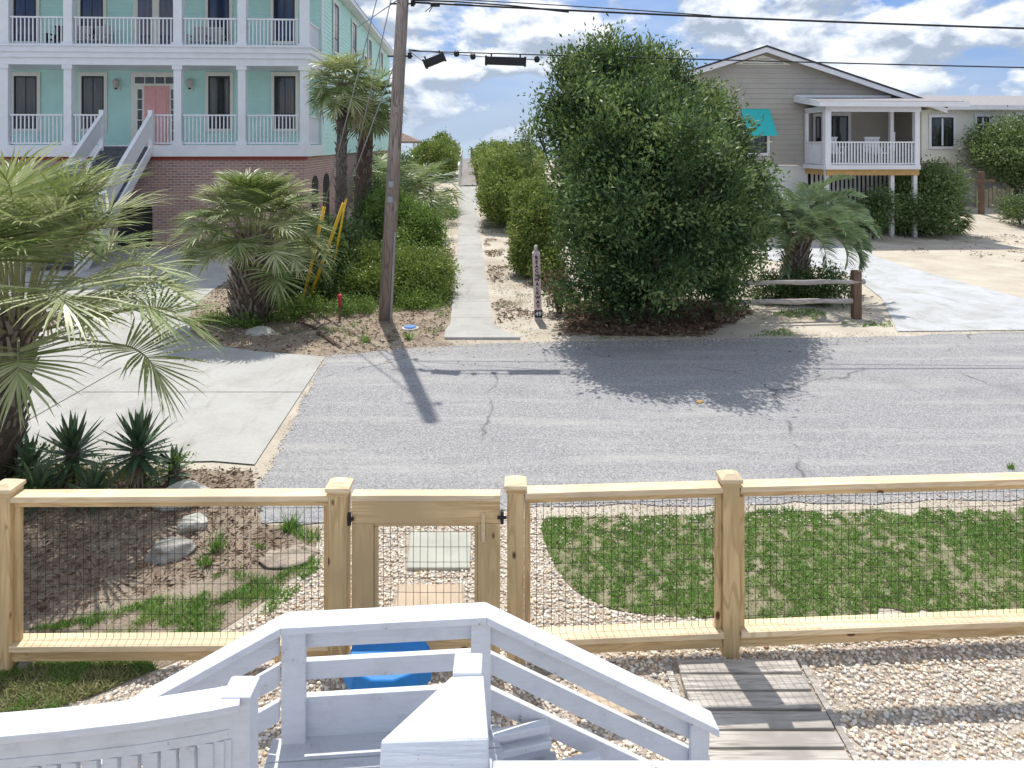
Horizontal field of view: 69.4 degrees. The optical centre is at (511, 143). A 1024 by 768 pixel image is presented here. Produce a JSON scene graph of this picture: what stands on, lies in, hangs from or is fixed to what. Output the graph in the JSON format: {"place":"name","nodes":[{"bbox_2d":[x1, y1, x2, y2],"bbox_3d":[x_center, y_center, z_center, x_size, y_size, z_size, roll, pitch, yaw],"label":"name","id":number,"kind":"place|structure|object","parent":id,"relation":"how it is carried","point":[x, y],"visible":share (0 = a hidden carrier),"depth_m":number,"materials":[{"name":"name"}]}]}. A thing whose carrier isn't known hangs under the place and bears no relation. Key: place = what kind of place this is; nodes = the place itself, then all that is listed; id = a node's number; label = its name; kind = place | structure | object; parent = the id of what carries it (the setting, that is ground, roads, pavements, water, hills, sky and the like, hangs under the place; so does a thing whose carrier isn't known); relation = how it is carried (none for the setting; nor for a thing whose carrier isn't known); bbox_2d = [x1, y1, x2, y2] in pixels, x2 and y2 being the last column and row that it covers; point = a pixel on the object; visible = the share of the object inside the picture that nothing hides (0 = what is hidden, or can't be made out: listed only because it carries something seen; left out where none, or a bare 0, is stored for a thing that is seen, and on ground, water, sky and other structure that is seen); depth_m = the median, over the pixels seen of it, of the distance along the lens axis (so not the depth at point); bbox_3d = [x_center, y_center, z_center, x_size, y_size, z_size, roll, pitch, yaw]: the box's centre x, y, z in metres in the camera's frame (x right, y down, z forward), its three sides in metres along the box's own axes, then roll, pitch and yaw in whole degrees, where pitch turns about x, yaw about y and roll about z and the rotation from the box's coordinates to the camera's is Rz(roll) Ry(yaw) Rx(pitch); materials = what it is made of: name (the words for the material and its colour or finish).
{"place":"outdoors","nodes":[
{"label":"outdoors","id":0,"kind":"place"},
{"bbox_2d":[1,248,323,463],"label":"driveway","id":1,"kind":"structure","parent":0,"point":[239,412],"depth_m":10.52,"materials":[{"name":"concrete"}]},
{"bbox_2d":[401,144,557,158],"bbox_3d":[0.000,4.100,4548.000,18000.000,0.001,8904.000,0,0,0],"label":"sea","id":2,"kind":"structure","parent":0,"point":[466,147],"depth_m":624.54,"materials":[{"name":"blue liquid"}]},
{"bbox_2d":[444,186,519,339],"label":"path","id":3,"kind":"structure","parent":0,"point":[471,315],"depth_m":17.52,"materials":[{"name":"concrete"}]},
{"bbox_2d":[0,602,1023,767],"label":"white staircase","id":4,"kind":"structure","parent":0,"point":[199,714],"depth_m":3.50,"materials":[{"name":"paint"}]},
{"bbox_2d":[4,160,1023,709],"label":"ground","id":5,"kind":"structure","parent":0,"point":[1000,268],"depth_m":15.51,"materials":[{"name":"beige sand"}]},
{"bbox_2d":[0,466,322,705],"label":"dirt bed","id":6,"kind":"object","parent":5,"relation":"on","point":[191,587],"visible":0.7,"depth_m":6.11,"materials":[{"name":"soil"}]},
{"bbox_2d":[0,430,63,488],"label":"yucca","id":7,"kind":"object","parent":6,"relation":"on","point":[26,452],"visible":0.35,"depth_m":7.47,"materials":[{"name":"green plant"}]},
{"bbox_2d":[21,452,73,515],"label":"yucca","id":8,"kind":"object","parent":6,"relation":"on","point":[36,476],"visible":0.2,"depth_m":7.20,"materials":[{"name":"green plant"}]},
{"bbox_2d":[29,408,112,488],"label":"yucca","id":9,"kind":"object","parent":6,"relation":"on","point":[72,444],"visible":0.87,"depth_m":7.50,"materials":[{"name":"green plant"}]},
{"bbox_2d":[0,661,160,712],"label":"dry grass","id":10,"kind":"structure","parent":6,"relation":"on","point":[115,673],"depth_m":4.76,"materials":[{"name":"green plant"}]},
{"bbox_2d":[63,460,120,514],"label":"yucca","id":11,"kind":"object","parent":6,"relation":"on","point":[93,480],"visible":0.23,"depth_m":7.15,"materials":[{"name":"green plant"}]},
{"bbox_2d":[3,439,198,488],"bbox_3d":[-4.333,3.201,7.508,2.248,0.559,1.342,0,0,0],"label":"groundcover","id":12,"kind":"object","parent":6,"relation":"on","point":[122,473],"visible":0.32,"depth_m":7.49,"materials":[{"name":"green plant"}]},
{"bbox_2d":[0,140,231,479],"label":"sabal palm","id":13,"kind":"object","parent":6,"relation":"on","point":[31,218],"visible":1,"depth_m":7.14,"materials":[{"name":"green plant"}]},
{"bbox_2d":[97,402,177,488],"bbox_3d":[-3.772,3.059,7.443,0.807,0.883,0.796,0,0,0],"label":"yucca","id":14,"kind":"object","parent":6,"relation":"on","point":[140,436],"visible":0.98,"depth_m":7.39,"materials":[{"name":"green plant"}]},
{"bbox_2d":[0,548,322,711],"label":"yard grass","id":15,"kind":"structure","parent":6,"relation":"on","point":[178,620],"depth_m":5.47,"materials":[{"name":"green plant"}]},
{"bbox_2d":[15,464,317,621],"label":"leaf litter","id":16,"kind":"object","parent":6,"relation":"on","point":[87,580],"visible":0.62,"depth_m":6.39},
{"bbox_2d":[145,536,195,564],"bbox_3d":[-2.889,3.470,6.265,0.400,0.202,0.250,0,0,-29],"label":"boulder","id":17,"kind":"object","parent":6,"relation":"on","point":[161,555],"visible":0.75,"depth_m":6.19,"materials":[{"name":"grey stone"}]},
{"bbox_2d":[146,445,194,485],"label":"yucca","id":18,"kind":"object","parent":6,"relation":"on","point":[172,480],"visible":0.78,"depth_m":7.57,"materials":[{"name":"green plant"}]},
{"bbox_2d":[0,477,353,671],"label":"wire fence","id":19,"kind":"object","parent":6,"relation":"on","point":[332,497],"visible":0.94,"depth_m":4.91,"materials":[{"name":"brown wood"}]},
{"bbox_2d":[347,490,506,653],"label":"garden gate","id":20,"kind":"structure","parent":19,"relation":"attached to","point":[374,510],"depth_m":4.92,"materials":[{"name":"brown wood"}]},
{"bbox_2d":[152,480,209,511],"bbox_3d":[-3.209,3.438,7.214,0.417,0.287,0.527,0,0,38],"label":"boulder","id":21,"kind":"object","parent":6,"relation":"on","point":[187,484],"visible":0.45,"depth_m":7.17,"materials":[{"name":"grey stone"}]},
{"bbox_2d":[177,513,207,533],"bbox_3d":[-2.916,3.475,6.738,0.272,0.152,0.260,0,0,44],"label":"boulder","id":22,"kind":"object","parent":6,"relation":"on","point":[185,528],"visible":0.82,"depth_m":6.67,"materials":[{"name":"grey stone"}]},
{"bbox_2d":[258,544,317,567],"bbox_3d":[-1.887,3.504,6.251,0.492,0.098,0.373,0,0,-11],"label":"flat rock","id":23,"kind":"object","parent":6,"relation":"on","point":[266,560],"visible":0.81,"depth_m":6.19,"materials":[{"name":"beige stone"}]},
{"bbox_2d":[0,0,393,272],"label":"beach house","id":24,"kind":"structure","parent":5,"relation":"on","point":[149,89],"depth_m":25.06,"materials":[{"name":"teal paint"}]},
{"bbox_2d":[12,72,40,131],"bbox_3d":[-17.531,-1.504,26.643,1.023,2.150,0.058,0,0,-4],"label":"window","id":25,"kind":"structure","parent":24,"relation":"in","point":[26,86],"depth_m":26.65,"materials":[{"name":"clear glass"}]},
{"bbox_2d":[13,0,39,42],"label":"window","id":26,"kind":"structure","parent":24,"relation":"in","point":[20,7],"depth_m":26.66,"materials":[{"name":"blue glass"}]},
{"bbox_2d":[77,0,106,43],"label":"window","id":27,"kind":"structure","parent":24,"relation":"in","point":[85,8],"depth_m":26.80,"materials":[{"name":"blue glass"}]},
{"bbox_2d":[78,72,106,131],"bbox_3d":[-15.187,-1.512,26.787,1.007,2.161,0.058,0,0,-4],"label":"window","id":28,"kind":"structure","parent":24,"relation":"in","point":[92,86],"depth_m":26.80,"materials":[{"name":"glass"}]},
{"bbox_2d":[138,0,151,43],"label":"french door","id":29,"kind":"structure","parent":24,"relation":"in","point":[144,6],"depth_m":26.87,"materials":[{"name":"blue glass"}]},
{"bbox_2d":[144,86,168,143],"bbox_3d":[-12.921,-1.033,26.878,0.883,2.127,0.086,0,0,-4],"label":"door","id":30,"kind":"structure","parent":24,"relation":"in","point":[156,98],"depth_m":26.88,"materials":[{"name":"wood"}]},
{"bbox_2d":[159,0,172,43],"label":"french door","id":31,"kind":"structure","parent":24,"relation":"in","point":[165,6],"depth_m":26.92,"materials":[{"name":"blue glass"}]},
{"bbox_2d":[205,72,232,131],"bbox_3d":[-10.717,-1.527,27.063,0.998,2.180,0.058,0,0,-4],"label":"window","id":32,"kind":"structure","parent":24,"relation":"in","point":[218,85],"depth_m":27.07,"materials":[{"name":"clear glass"}]},
{"bbox_2d":[205,0,232,43],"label":"window","id":33,"kind":"structure","parent":24,"relation":"in","point":[213,8],"depth_m":27.07,"materials":[{"name":"blue glass"}]},
{"bbox_2d":[270,0,297,43],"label":"window","id":34,"kind":"structure","parent":24,"relation":"in","point":[279,9],"depth_m":27.22,"materials":[{"name":"blue glass"}]},
{"bbox_2d":[271,72,298,131],"bbox_3d":[-8.357,-1.535,27.209,0.993,2.191,0.058,0,0,-4],"label":"window","id":35,"kind":"structure","parent":24,"relation":"in","point":[284,85],"depth_m":27.22,"materials":[{"name":"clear glass"}]},
{"bbox_2d":[333,0,338,53],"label":"window","id":36,"kind":"structure","parent":24,"relation":"in","point":[335,4],"depth_m":30.09,"materials":[{"name":"white glass"}]},
{"bbox_2d":[189,249,455,356],"bbox_3d":[-5.085,3.496,18.443,7.335,0.001,12.886,0,0,-4],"label":"planting bed","id":37,"kind":"object","parent":5,"relation":"on","point":[291,338],"visible":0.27,"depth_m":13.76,"materials":[{"name":"beige sand"}]},
{"bbox_2d":[162,167,340,325],"bbox_3d":[-4.985,2.053,14.340,3.336,3.213,3.307,0,0,0],"label":"sabal palm","id":38,"kind":"object","parent":37,"relation":"on","point":[250,252],"visible":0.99,"depth_m":13.86,"materials":[{"name":"green plant"}]},
{"bbox_2d":[194,286,379,328],"bbox_3d":[-4.421,3.191,14.966,3.777,0.577,1.769,0,0,-30],"label":"groundcover","id":39,"kind":"object","parent":37,"relation":"on","point":[299,311],"visible":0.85,"depth_m":14.89,"materials":[{"name":"green plant"}]},
{"bbox_2d":[188,281,454,354],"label":"leaf litter","id":40,"kind":"object","parent":37,"relation":"on","point":[337,336],"visible":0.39,"depth_m":13.81,"materials":[{"name":"brown plant"}]},
{"bbox_2d":[191,282,455,350],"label":"verge weeds","id":41,"kind":"object","parent":37,"relation":"on","point":[353,326],"visible":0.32,"depth_m":13.97,"materials":[{"name":"green plant"}]},
{"bbox_2d":[268,203,382,304],"bbox_3d":[-4.479,2.447,17.223,2.896,2.158,3.726,0,0,0],"label":"bush","id":42,"kind":"object","parent":37,"relation":"on","point":[349,232],"visible":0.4,"depth_m":16.60,"materials":[{"name":"green plant"}]},
{"bbox_2d":[301,49,384,224],"bbox_3d":[-4.617,0.502,20.039,2.412,6.199,2.513,0,0,0],"label":"sabal palm","id":43,"kind":"object","parent":37,"relation":"on","point":[338,106],"visible":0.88,"depth_m":19.83,"materials":[{"name":"green plant"}]},
{"bbox_2d":[327,230,397,303],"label":"bush","id":44,"kind":"object","parent":37,"relation":"on","point":[364,278],"visible":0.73,"depth_m":16.51,"materials":[{"name":"green plant"}]},
{"bbox_2d":[327,67,408,223],"bbox_3d":[-4.240,0.698,21.518,2.549,5.829,2.404,0,0,0],"label":"sabal palm","id":45,"kind":"object","parent":37,"relation":"on","point":[364,173],"visible":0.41,"depth_m":21.29,"materials":[{"name":"green plant"}]},
{"bbox_2d":[347,168,405,260],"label":"bush","id":46,"kind":"object","parent":37,"relation":"on","point":[378,181],"visible":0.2,"depth_m":20.59,"materials":[{"name":"green plant"}]},
{"bbox_2d":[195,270,565,355],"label":"shell chips","id":47,"kind":"object","parent":37,"relation":"on","point":[500,280],"visible":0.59,"depth_m":14.83,"materials":[{"name":"beige gravel"}]},
{"bbox_2d":[378,0,415,320],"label":"utility pole","id":48,"kind":"object","parent":37,"relation":"on","point":[399,56],"visible":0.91,"depth_m":14.64,"materials":[{"name":"brown wood"}]},
{"bbox_2d":[302,0,376,306],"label":"guy wire","id":49,"kind":"object","parent":48,"relation":"attached to","point":[318,230],"visible":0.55,"depth_m":15.45,"materials":[{"name":"grey metal"}]},
{"bbox_2d":[307,68,392,304],"bbox_3d":[-3.342,0.805,15.277,2.443,5.419,0.115,0,0,26],"label":"guy wire","id":50,"kind":"object","parent":48,"relation":"attached to","point":[331,238],"visible":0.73,"depth_m":15.36,"materials":[{"name":"grey metal"}]},
{"bbox_2d":[327,0,390,294],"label":"guy wire","id":51,"kind":"object","parent":48,"relation":"attached to","point":[342,218],"visible":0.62,"depth_m":15.91,"materials":[{"name":"grey metal"}]},
{"bbox_2d":[409,49,540,59],"bbox_3d":[-0.761,-1.735,14.375,2.705,0.309,0.018,0,0,16],"label":"communication cable","id":52,"kind":"object","parent":48,"relation":"attached to","point":[459,54],"visible":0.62,"depth_m":14.51,"materials":[{"name":"black rubber"}]},
{"bbox_2d":[485,53,525,66],"bbox_3d":[-0.120,-1.587,14.000,0.780,0.230,0.190,2,0,0],"label":"splice box","id":53,"kind":"object","parent":52,"relation":"hanging from","point":[507,61],"visible":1,"depth_m":13.92,"materials":[{"name":"black plastic"}]},
{"bbox_2d":[466,0,710,15],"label":"power cable","id":54,"kind":"object","parent":48,"relation":"attached to","point":[589,7],"visible":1,"depth_m":14.57,"materials":[{"name":"black rubber"}]},
{"bbox_2d":[409,50,1023,67],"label":"communication cable","id":55,"kind":"object","parent":48,"relation":"attached to","point":[736,60],"visible":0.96,"depth_m":14.43,"materials":[{"name":"black rubber"}]},
{"bbox_2d":[412,1,1023,28],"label":"power cable","id":56,"kind":"object","parent":48,"relation":"attached to","point":[753,18],"visible":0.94,"depth_m":14.65,"materials":[{"name":"black rubber"}]},
{"bbox_2d":[360,184,449,261],"bbox_3d":[-2.871,2.297,19.884,2.247,2.446,3.879,0,0,-24],"label":"bush","id":57,"kind":"object","parent":37,"relation":"on","point":[417,222],"visible":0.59,"depth_m":19.34,"materials":[{"name":"green plant"}]},
{"bbox_2d":[367,239,463,302],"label":"bush","id":58,"kind":"object","parent":37,"relation":"on","point":[412,267],"visible":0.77,"depth_m":16.73,"materials":[{"name":"green plant"}]},
{"bbox_2d":[378,200,461,312],"bbox_3d":[-2.090,2.859,22.998,1.722,1.242,15.640,0,0,-1],"label":"groundcover","id":59,"kind":"object","parent":37,"relation":"on","point":[411,302],"visible":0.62,"depth_m":15.85,"materials":[{"name":"green plant"}]},
{"bbox_2d":[348,147,429,201],"bbox_3d":[-4.471,1.813,27.101,3.184,3.485,3.083,0,0,0],"label":"palmetto","id":60,"kind":"object","parent":5,"relation":"on","point":[382,158],"visible":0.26,"depth_m":26.96,"materials":[{"name":"green plant"}]},
{"bbox_2d":[353,146,429,197],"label":"bush","id":61,"kind":"object","parent":5,"relation":"on","point":[407,158],"visible":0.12,"depth_m":34.17,"materials":[{"name":"green plant"}]},
{"bbox_2d":[399,166,458,230],"bbox_3d":[-3.524,2.292,26.884,3.361,2.988,3.261,0,0,0],"label":"palmetto","id":62,"kind":"object","parent":5,"relation":"on","point":[416,182],"visible":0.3,"depth_m":26.76,"materials":[{"name":"green plant"}]},
{"bbox_2d":[409,131,462,179],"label":"bush","id":63,"kind":"object","parent":5,"relation":"on","point":[438,148],"visible":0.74,"depth_m":44.98,"materials":[{"name":"green plant"}]},
{"bbox_2d":[407,158,465,213],"bbox_3d":[-3.626,2.226,32.947,3.486,3.261,3.326,0,0,0],"label":"palmetto","id":64,"kind":"object","parent":5,"relation":"on","point":[423,167],"visible":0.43,"depth_m":32.72,"materials":[{"name":"green plant"}]},
{"bbox_2d":[458,147,478,185],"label":"beach boardwalk","id":65,"kind":"structure","parent":5,"relation":"on","point":[465,177],"depth_m":47.42,"materials":[{"name":"grey wood"}]},
{"bbox_2d":[468,136,548,180],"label":"hedge","id":66,"kind":"object","parent":5,"relation":"on","point":[480,155],"visible":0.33,"depth_m":46.87,"materials":[{"name":"green plant"}]},
{"bbox_2d":[472,147,549,226],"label":"hedge","id":67,"kind":"object","parent":5,"relation":"on","point":[499,176],"visible":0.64,"depth_m":29.39,"materials":[{"name":"green plant"}]},
{"bbox_2d":[506,116,541,177],"bbox_3d":[0.424,1.316,22.023,1.040,4.369,1.320,0,0,13],"label":"sapling","id":68,"kind":"object","parent":5,"relation":"on","point":[527,154],"visible":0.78,"depth_m":21.97,"materials":[{"name":"green plant"}]},
{"bbox_2d":[252,504,800,550],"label":"roadside weeds","id":69,"kind":"object","parent":5,"relation":"on","point":[308,534],"visible":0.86,"depth_m":6.65,"materials":[{"name":"green plant"}]},
{"bbox_2d":[502,174,570,284],"bbox_3d":[0.659,2.172,19.678,1.875,2.704,4.069,0,0,0],"label":"bush","id":70,"kind":"object","parent":5,"relation":"on","point":[528,225],"visible":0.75,"depth_m":19.09,"materials":[{"name":"green plant"}]},
{"bbox_2d":[532,245,541,319],"bbox_3d":[0.504,2.760,14.730,0.199,1.480,0.164,0,0,0],"label":"sign post","id":71,"kind":"object","parent":5,"relation":"on","point":[537,286],"visible":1,"depth_m":14.66,"materials":[{"name":"paint"}]},
{"bbox_2d":[79,516,1023,767],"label":"gravel yard","id":72,"kind":"structure","parent":5,"relation":"on","point":[984,723],"depth_m":4.83,"materials":[{"name":"beige gravel"}]},
{"bbox_2d":[343,641,431,689],"bbox_3d":[-0.749,3.297,4.500,0.531,0.405,0.531,0,0,0],"label":"blue tub","id":73,"kind":"object","parent":72,"relation":"on","point":[387,681],"visible":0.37,"depth_m":4.35,"materials":[{"name":"plastic"}]},
{"bbox_2d":[394,584,462,606],"bbox_3d":[-0.622,3.482,5.645,0.525,0.035,0.358,0,0,0],"label":"paver","id":74,"kind":"object","parent":72,"relation":"on","point":[404,595],"visible":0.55,"depth_m":5.67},
{"bbox_2d":[407,531,470,570],"bbox_3d":[-0.626,3.482,6.332,0.566,0.035,0.572,0,0,0],"label":"paver","id":75,"kind":"object","parent":72,"relation":"on","point":[457,552],"visible":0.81,"depth_m":6.28,"materials":[{"name":"grey concrete"}]},
{"bbox_2d":[578,686,642,719],"bbox_3d":[0.605,3.482,4.615,0.396,0.035,0.248,0,0,4],"label":"paver","id":76,"kind":"object","parent":72,"relation":"on","point":[606,702],"visible":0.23,"depth_m":4.57,"materials":[{"name":"beige concrete"}]},
{"bbox_2d":[664,659,860,759],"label":"plank walk","id":77,"kind":"structure","parent":72,"relation":"on","point":[765,709],"depth_m":4.53,"materials":[{"name":"grey wood"}]},
{"bbox_2d":[504,463,1023,665],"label":"wire fence","id":78,"kind":"object","parent":72,"relation":"on","point":[729,630],"visible":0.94,"depth_m":5.05,"materials":[{"name":"brown wood"}]},
{"bbox_2d":[541,260,576,316],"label":"dry shrub","id":79,"kind":"object","parent":5,"relation":"on","point":[557,308],"visible":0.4,"depth_m":15.20,"materials":[{"name":"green plant"}]},
{"bbox_2d":[558,298,753,336],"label":"leaf litter","id":80,"kind":"object","parent":5,"relation":"on","point":[690,330],"visible":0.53,"depth_m":14.32,"materials":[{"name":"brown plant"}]},
{"bbox_2d":[513,13,797,326],"bbox_3d":[2.801,0.520,14.882,5.598,6.180,7.355,0,0,0],"label":"cedar tree","id":81,"kind":"object","parent":80,"relation":"on","point":[660,178],"visible":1,"depth_m":13.05,"materials":[{"name":"green plant"}]},
{"bbox_2d":[594,307,892,338],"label":"verge weeds","id":82,"kind":"object","parent":5,"relation":"on","point":[815,317],"visible":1,"depth_m":14.38,"materials":[{"name":"green plant"}]},
{"bbox_2d":[483,231,1023,331],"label":"leaf litter","id":83,"kind":"object","parent":5,"relation":"on","point":[496,278],"visible":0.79,"depth_m":18.82,"materials":[{"name":"brown plant"}]},
{"bbox_2d":[564,45,969,236],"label":"cottage","id":84,"kind":"structure","parent":5,"relation":"on","point":[805,108],"depth_m":28.88,"materials":[{"name":"beige wood"}]},
{"bbox_2d":[741,117,769,155],"bbox_3d":[9.490,-0.280,28.834,1.136,1.501,0.058,0,0,-4],"label":"window","id":85,"kind":"structure","parent":84,"relation":"in","point":[764,139],"depth_m":28.85,"materials":[{"name":"white paint"}]},
{"bbox_2d":[813,113,822,141],"bbox_3d":[12.684,-0.218,30.634,0.442,2.060,0.058,0,0,-4],"label":"window","id":86,"kind":"structure","parent":84,"relation":"in","point":[817,118],"depth_m":30.63,"materials":[{"name":"white paint"}]},
{"bbox_2d":[831,112,850,162],"bbox_3d":[13.568,-0.212,30.689,1.031,2.188,0.058,0,0,-4],"label":"door","id":87,"kind":"structure","parent":84,"relation":"in","point":[840,121],"depth_m":30.71,"materials":[{"name":"white paint"}]},
{"bbox_2d":[711,270,865,320],"bbox_3d":[5.473,3.016,14.673,3.146,0.968,0.197,0,0,-4],"label":"split rail fence","id":88,"kind":"object","parent":5,"relation":"on","point":[856,281],"visible":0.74,"depth_m":14.66,"materials":[{"name":"wood"}]},
{"bbox_2d":[745,260,863,307],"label":"bush","id":89,"kind":"object","parent":5,"relation":"on","point":[786,291],"visible":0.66,"depth_m":16.06,"materials":[{"name":"green plant"}]},
{"bbox_2d":[735,173,882,295],"bbox_3d":[6.541,2.135,16.812,3.561,2.964,3.583,0,0,0],"label":"jelly palm","id":90,"kind":"object","parent":5,"relation":"on","point":[819,220],"visible":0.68,"depth_m":16.14,"materials":[{"name":"green plant"}]},
{"bbox_2d":[845,183,905,238],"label":"bush","id":91,"kind":"object","parent":5,"relation":"on","point":[879,204],"visible":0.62,"depth_m":26.48,"materials":[{"name":"green plant"}]},
{"bbox_2d":[758,246,1023,330],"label":"concrete drive","id":92,"kind":"structure","parent":5,"relation":"on","point":[914,299],"depth_m":16.64,"materials":[{"name":"grey concrete"}]},
{"bbox_2d":[873,152,979,235],"bbox_3d":[15.729,1.895,28.439,3.710,3.162,4.944,0,0,42],"label":"bush","id":93,"kind":"object","parent":5,"relation":"on","point":[937,200],"visible":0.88,"depth_m":27.63,"materials":[{"name":"green plant"}]},
{"bbox_2d":[899,95,1023,201],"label":"cream house","id":94,"kind":"structure","parent":5,"relation":"on","point":[941,131],"depth_m":36.22,"materials":[{"name":"paint"}]},
{"bbox_2d":[929,114,955,148],"bbox_3d":[21.024,-0.591,36.119,1.360,1.700,0.058,0,0,-4],"label":"window","id":95,"kind":"structure","parent":94,"relation":"in","point":[949,120],"depth_m":36.13,"materials":[{"name":"glass"}]},
{"bbox_2d":[970,171,994,213],"bbox_3d":[20.911,2.178,32.980,1.079,1.882,0.240,0,0,0],"label":"cross post","id":96,"kind":"object","parent":5,"relation":"on","point":[981,180],"visible":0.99,"depth_m":32.90,"materials":[{"name":"brown wood"}]},
{"bbox_2d":[954,105,1023,199],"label":"leaning tree","id":97,"kind":"object","parent":5,"relation":"on","point":[1001,152],"visible":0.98,"depth_m":34.37,"materials":[{"name":"green plant"}]},
{"bbox_2d":[975,186,1012,207],"bbox_3d":[22.460,2.489,34.450,1.728,1.022,0.100,0,0,0],"label":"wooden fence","id":98,"kind":"object","parent":5,"relation":"on","point":[992,192],"visible":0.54,"depth_m":34.40,"materials":[{"name":"wood"}]},
{"bbox_2d":[990,187,1023,224],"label":"bush","id":99,"kind":"object","parent":5,"relation":"on","point":[1012,210],"visible":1,"depth_m":30.59,"materials":[{"name":"green plant"}]},
{"bbox_2d":[258,332,1023,524],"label":"road","id":100,"kind":"structure","parent":0,"point":[492,418],"depth_m":9.50,"materials":[{"name":"grey asphalt"}]},
{"bbox_2d":[257,329,1023,545],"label":"road grit","id":101,"kind":"object","parent":100,"relation":"on","point":[819,506],"visible":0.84,"depth_m":7.25,"materials":[{"name":"beige gravel"}]},
{"bbox_2d":[355,0,1023,143],"label":"sky","id":102,"kind":"structure","parent":0,"point":[465,98],"materials":[{"name":"blue"}]},
{"bbox_2d":[540,504,1023,618],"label":"lawn","id":103,"kind":"structure","parent":0,"point":[778,596],"depth_m":6.14,"materials":[{"name":"plant"}]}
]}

